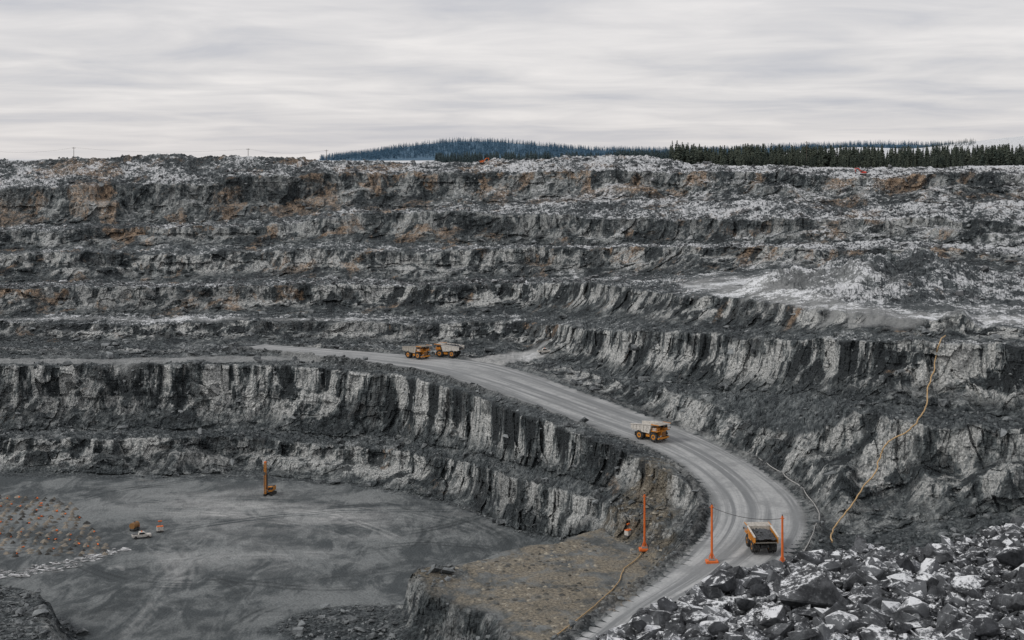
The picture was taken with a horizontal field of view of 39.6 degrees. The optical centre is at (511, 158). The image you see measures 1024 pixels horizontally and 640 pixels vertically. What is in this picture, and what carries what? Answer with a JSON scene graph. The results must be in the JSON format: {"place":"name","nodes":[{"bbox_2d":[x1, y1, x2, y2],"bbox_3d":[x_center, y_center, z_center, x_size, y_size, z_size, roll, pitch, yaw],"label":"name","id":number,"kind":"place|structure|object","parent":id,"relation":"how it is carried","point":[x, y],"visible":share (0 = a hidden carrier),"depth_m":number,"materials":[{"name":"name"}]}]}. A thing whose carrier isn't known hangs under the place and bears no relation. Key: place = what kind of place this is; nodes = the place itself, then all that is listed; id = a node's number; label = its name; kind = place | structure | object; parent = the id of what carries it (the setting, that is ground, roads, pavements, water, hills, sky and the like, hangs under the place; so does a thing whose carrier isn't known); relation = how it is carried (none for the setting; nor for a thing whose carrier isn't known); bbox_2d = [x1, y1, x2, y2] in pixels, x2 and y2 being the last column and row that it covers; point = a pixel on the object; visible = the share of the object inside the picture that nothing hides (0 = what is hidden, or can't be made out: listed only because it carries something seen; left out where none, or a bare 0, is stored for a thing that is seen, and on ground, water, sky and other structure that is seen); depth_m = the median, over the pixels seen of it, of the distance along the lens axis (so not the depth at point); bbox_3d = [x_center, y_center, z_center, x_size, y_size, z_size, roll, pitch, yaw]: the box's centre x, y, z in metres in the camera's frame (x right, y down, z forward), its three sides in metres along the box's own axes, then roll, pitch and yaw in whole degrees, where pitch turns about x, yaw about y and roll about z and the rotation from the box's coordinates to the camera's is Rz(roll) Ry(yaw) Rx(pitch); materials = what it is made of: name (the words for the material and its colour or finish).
{"place":"outdoors","nodes":[
{"label":"outdoors","id":0,"kind":"place"},
{"bbox_2d":[156,520,163,532],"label":"portable light tower","id":1,"kind":"structure","parent":0,"point":[160,528],"depth_m":459.94,"materials":[{"name":"white metal"}]},
{"bbox_2d":[0,136,1023,639],"bbox_3d":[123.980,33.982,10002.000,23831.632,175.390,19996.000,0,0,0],"label":"open pit terrain ground","id":2,"kind":"structure","parent":0,"point":[234,554],"depth_m":545.12,"materials":[{"name":"grey stone"}]},
{"bbox_2d":[0,496,98,553],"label":"orange blast markers","id":3,"kind":"object","parent":2,"relation":"on","point":[39,518],"visible":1,"depth_m":471.34,"materials":[{"name":"paint"}]},
{"bbox_2d":[0,495,108,557],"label":"drill cuttings","id":4,"kind":"object","parent":2,"relation":"on","point":[48,535],"visible":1,"depth_m":463.55,"materials":[{"name":"gravel"}]},
{"bbox_2d":[0,547,130,577],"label":"pale rock row","id":5,"kind":"object","parent":2,"relation":"on","point":[31,569],"visible":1,"depth_m":421.37,"materials":[{"name":"grey stone"}]},
{"bbox_2d":[129,521,139,530],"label":"water tank trailer","id":6,"kind":"object","parent":2,"relation":"on","point":[134,525],"visible":1,"depth_m":462.70,"materials":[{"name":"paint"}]},
{"bbox_2d":[132,531,151,538],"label":"pickup truck","id":7,"kind":"object","parent":2,"relation":"on","point":[141,534],"visible":1,"depth_m":452.86,"materials":[{"name":"white paint"}]},
{"bbox_2d":[263,461,276,495],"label":"drill rig","id":8,"kind":"object","parent":2,"relation":"on","point":[271,488],"visible":1,"depth_m":510.65,"materials":[{"name":"metal"}]},
{"bbox_2d":[0,168,1023,639],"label":"talus rubble","id":9,"kind":"object","parent":2,"relation":"on","point":[44,612],"visible":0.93,"depth_m":527.96,"materials":[{"name":"grey stone"}]},
{"bbox_2d":[0,153,1023,301],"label":"snowy rubble","id":10,"kind":"object","parent":2,"relation":"on","point":[521,279],"visible":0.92,"depth_m":743.20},
{"bbox_2d":[537,348,550,353],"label":"pickup truck","id":11,"kind":"object","parent":2,"relation":"on","point":[543,350],"visible":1,"depth_m":600.78,"materials":[{"name":"white paint"}]},
{"bbox_2d":[434,151,661,162],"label":"conifer stand","id":12,"kind":"object","parent":2,"relation":"on","point":[472,157],"visible":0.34,"depth_m":1309.31,"materials":[{"name":"green plant"}]},
{"bbox_2d":[446,461,666,639],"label":"drill cuttings on platform","id":13,"kind":"object","parent":2,"relation":"on","point":[545,594],"visible":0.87,"depth_m":369.15,"materials":[{"name":"gravel"}]},
{"bbox_2d":[557,552,642,634],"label":"trailing cable","id":14,"kind":"object","parent":13,"relation":"on","point":[605,595],"visible":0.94,"depth_m":346.14,"materials":[{"name":"orange rubber"}]},
{"bbox_2d":[624,523,631,536],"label":"portable light tower","id":15,"kind":"structure","parent":2,"relation":"on","point":[627,532],"depth_m":398.06,"materials":[{"name":"white metal"}]},
{"bbox_2d":[319,137,960,160],"bbox_3d":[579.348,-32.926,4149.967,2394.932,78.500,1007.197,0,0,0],"label":"distant hill forest","id":16,"kind":"object","parent":2,"relation":"on","point":[378,153],"visible":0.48,"depth_m":4141.97,"materials":[{"name":"green plant"}]},
{"bbox_2d":[613,149,671,158],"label":"conifer copse","id":17,"kind":"object","parent":2,"relation":"on","point":[661,155],"visible":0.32,"depth_m":1128.57,"materials":[{"name":"green plant"}]},
{"bbox_2d":[639,493,647,551],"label":"cable pole","id":18,"kind":"object","parent":2,"relation":"on","point":[643,548],"visible":1,"depth_m":384.55,"materials":[{"name":"orange metal"}]},
{"bbox_2d":[646,497,779,519],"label":"overhead cable","id":19,"kind":"object","parent":18,"relation":"attached to","point":[716,509],"visible":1,"depth_m":341.59,"materials":[{"name":"metal"}]},
{"bbox_2d":[705,503,718,563],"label":"cable pole","id":20,"kind":"object","parent":2,"relation":"on","point":[711,560],"visible":1,"depth_m":342.19,"materials":[{"name":"orange metal"}]},
{"bbox_2d":[780,514,784,561],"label":"cable pole","id":21,"kind":"object","parent":2,"relation":"on","point":[782,547],"visible":0.52,"depth_m":334.01,"materials":[{"name":"orange metal"}]},
{"bbox_2d":[759,458,819,550],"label":"ground cable","id":22,"kind":"object","parent":2,"relation":"on","point":[808,497],"visible":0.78,"depth_m":383.51,"materials":[{"name":"plastic"}]},
{"bbox_2d":[595,517,1023,639],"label":"rock rubble pile","id":23,"kind":"object","parent":2,"relation":"on","point":[881,617],"visible":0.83,"depth_m":42.61,"materials":[{"name":"rock"},{"name":"snow"}]},
{"bbox_2d":[631,618,646,631],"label":"boulder","id":24,"kind":"object","parent":23,"relation":"on","point":[638,625],"visible":1,"depth_m":40.00,"materials":[{"name":"grey stone"}]},
{"bbox_2d":[657,597,677,611],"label":"boulder","id":25,"kind":"object","parent":23,"relation":"on","point":[665,604],"visible":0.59,"depth_m":41.57,"materials":[{"name":"grey stone"}]},
{"bbox_2d":[683,613,695,625],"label":"boulder","id":26,"kind":"object","parent":23,"relation":"on","point":[687,619],"visible":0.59,"depth_m":40.19,"materials":[{"name":"grey stone"}]},
{"bbox_2d":[698,620,728,635],"bbox_3d":[5.517,13.126,39.830,0.951,0.501,0.645,0,0,-29],"label":"boulder","id":27,"kind":"object","parent":23,"relation":"on","point":[715,627],"visible":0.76,"depth_m":39.62,"materials":[{"name":"grey stone"}]},
{"bbox_2d":[703,569,736,591],"bbox_3d":[6.363,13.107,43.831,0.889,0.731,0.793,0,0,-43],"label":"boulder","id":28,"kind":"object","parent":23,"relation":"on","point":[723,580],"visible":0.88,"depth_m":43.69,"materials":[{"name":"grey stone"}]},
{"bbox_2d":[736,597,756,610],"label":"boulder","id":29,"kind":"object","parent":23,"relation":"on","point":[744,604],"visible":0.95,"depth_m":41.93,"materials":[{"name":"grey stone"}]},
{"bbox_2d":[750,584,769,596],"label":"boulder","id":30,"kind":"object","parent":23,"relation":"on","point":[759,590],"visible":1,"depth_m":43.06,"materials":[{"name":"grey stone"}]},
{"bbox_2d":[751,605,787,626],"bbox_3d":[7.370,13.096,40.617,0.964,0.629,0.809,-1,0,-11],"label":"boulder","id":31,"kind":"object","parent":23,"relation":"on","point":[769,617],"visible":0.8,"depth_m":40.42,"materials":[{"name":"grey stone"}]},
{"bbox_2d":[787,628,819,639],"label":"boulder","id":32,"kind":"object","parent":23,"relation":"on","point":[806,634],"visible":1,"depth_m":39.05,"materials":[{"name":"grey stone"}]},
{"bbox_2d":[796,551,824,565],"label":"boulder","id":33,"kind":"object","parent":23,"relation":"on","point":[814,558],"visible":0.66,"depth_m":46.04,"materials":[{"name":"grey stone"}]},
{"bbox_2d":[779,563,847,609],"bbox_3d":[8.917,13.001,42.697,2.126,1.268,1.611,0,0,-5],"label":"boulder","id":34,"kind":"object","parent":23,"relation":"on","point":[808,584],"visible":0.86,"depth_m":42.20,"materials":[{"name":"grey stone"}]},
{"bbox_2d":[824,610,858,633],"bbox_3d":[9.305,13.119,40.239,0.936,0.574,0.752,8,2,15],"label":"boulder","id":35,"kind":"object","parent":23,"relation":"on","point":[842,621],"visible":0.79,"depth_m":40.03,"materials":[{"name":"grey stone"}]},
{"bbox_2d":[851,586,884,594],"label":"boulder","id":36,"kind":"object","parent":23,"relation":"on","point":[860,590],"visible":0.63,"depth_m":42.65,"materials":[{"name":"grey stone"}]},
{"bbox_2d":[860,565,882,579],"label":"boulder","id":37,"kind":"object","parent":23,"relation":"on","point":[876,572],"visible":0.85,"depth_m":44.80,"materials":[{"name":"grey stone"}]},
{"bbox_2d":[896,557,914,571],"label":"boulder","id":38,"kind":"object","parent":23,"relation":"on","point":[906,563],"visible":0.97,"depth_m":45.84,"materials":[{"name":"grey stone"}]},
{"bbox_2d":[897,596,928,616],"bbox_3d":[11.733,13.075,41.403,0.896,0.664,0.770,0,0,-38],"label":"boulder","id":39,"kind":"object","parent":23,"relation":"on","point":[912,605],"visible":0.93,"depth_m":41.13,"materials":[{"name":"grey stone"}]},
{"bbox_2d":[914,572,938,587],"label":"boulder","id":40,"kind":"object","parent":23,"relation":"on","point":[930,580],"visible":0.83,"depth_m":44.03,"materials":[{"name":"grey stone"}]},
{"bbox_2d":[935,553,953,563],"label":"boulder","id":41,"kind":"object","parent":23,"relation":"on","point":[944,558],"visible":0.84,"depth_m":46.56,"materials":[{"name":"grey stone"}]},
{"bbox_2d":[950,575,980,589],"bbox_3d":[13.901,13.124,43.562,0.872,0.577,0.627,-8,0,2],"label":"boulder","id":42,"kind":"object","parent":23,"relation":"on","point":[956,582],"visible":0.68,"depth_m":43.52,"materials":[{"name":"white stone"}]},
{"bbox_2d":[960,617,999,636],"bbox_3d":[13.111,13.093,39.746,1.260,0.606,0.922,2,-1,-15],"label":"boulder","id":43,"kind":"object","parent":23,"relation":"on","point":[986,626],"visible":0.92,"depth_m":39.51,"materials":[{"name":"grey stone"}]},
{"bbox_2d":[995,546,1023,567],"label":"boulder","id":44,"kind":"object","parent":23,"relation":"on","point":[1012,556],"visible":0.94,"depth_m":46.30,"materials":[{"name":"grey stone"}]},
{"bbox_2d":[1007,592,1023,611],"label":"boulder","id":45,"kind":"object","parent":23,"relation":"on","point":[1015,602],"visible":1,"depth_m":41.83,"materials":[{"name":"grey stone"}]},
{"bbox_2d":[668,141,1023,166],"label":"conifer forest","id":46,"kind":"object","parent":2,"relation":"on","point":[992,155],"visible":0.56,"depth_m":926.26,"materials":[{"name":"green plant"}]},
{"bbox_2d":[737,152,963,168],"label":"conifer forest edge","id":47,"kind":"object","parent":2,"relation":"on","point":[938,162],"visible":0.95,"depth_m":858.76,"materials":[{"name":"green plant"}]},
{"bbox_2d":[855,168,867,174],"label":"excavator","id":48,"kind":"object","parent":2,"relation":"on","point":[862,171],"visible":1,"depth_m":751.38,"materials":[{"name":"metal"}]},
{"bbox_2d":[784,138,975,151],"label":"distant ridge forest","id":49,"kind":"object","parent":2,"relation":"on","point":[964,142],"visible":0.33,"depth_m":2450.92,"materials":[{"name":"green plant"}]},
{"bbox_2d":[830,335,945,542],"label":"ground cable","id":50,"kind":"object","parent":2,"relation":"on","point":[886,444],"visible":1,"depth_m":383.55,"materials":[{"name":"rubber"}]},
{"bbox_2d":[0,0,1023,158],"label":"sky","id":51,"kind":"structure","parent":0,"point":[284,78],"materials":[{"name":"white"}]},
{"bbox_2d":[247,344,808,639],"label":"haul road","id":52,"kind":"structure","parent":0,"point":[734,485],"depth_m":410.64,"materials":[{"name":"grey gravel"}]},
{"bbox_2d":[402,344,431,358],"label":"haul truck","id":53,"kind":"object","parent":52,"relation":"on","point":[417,351],"visible":1,"depth_m":591.20,"materials":[{"name":"metal"}]},
{"bbox_2d":[434,342,464,357],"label":"haul truck","id":54,"kind":"object","parent":52,"relation":"on","point":[451,350],"visible":1,"depth_m":596.54,"materials":[{"name":"metal"}]},
{"bbox_2d":[630,421,670,441],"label":"haul truck","id":55,"kind":"object","parent":52,"relation":"on","point":[653,430],"visible":1,"depth_m":444.40,"materials":[{"name":"metal"}]},
{"bbox_2d":[743,521,778,552],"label":"haul truck","id":56,"kind":"object","parent":52,"relation":"on","point":[759,533],"visible":1,"depth_m":346.19,"materials":[{"name":"metal"}]}
]}

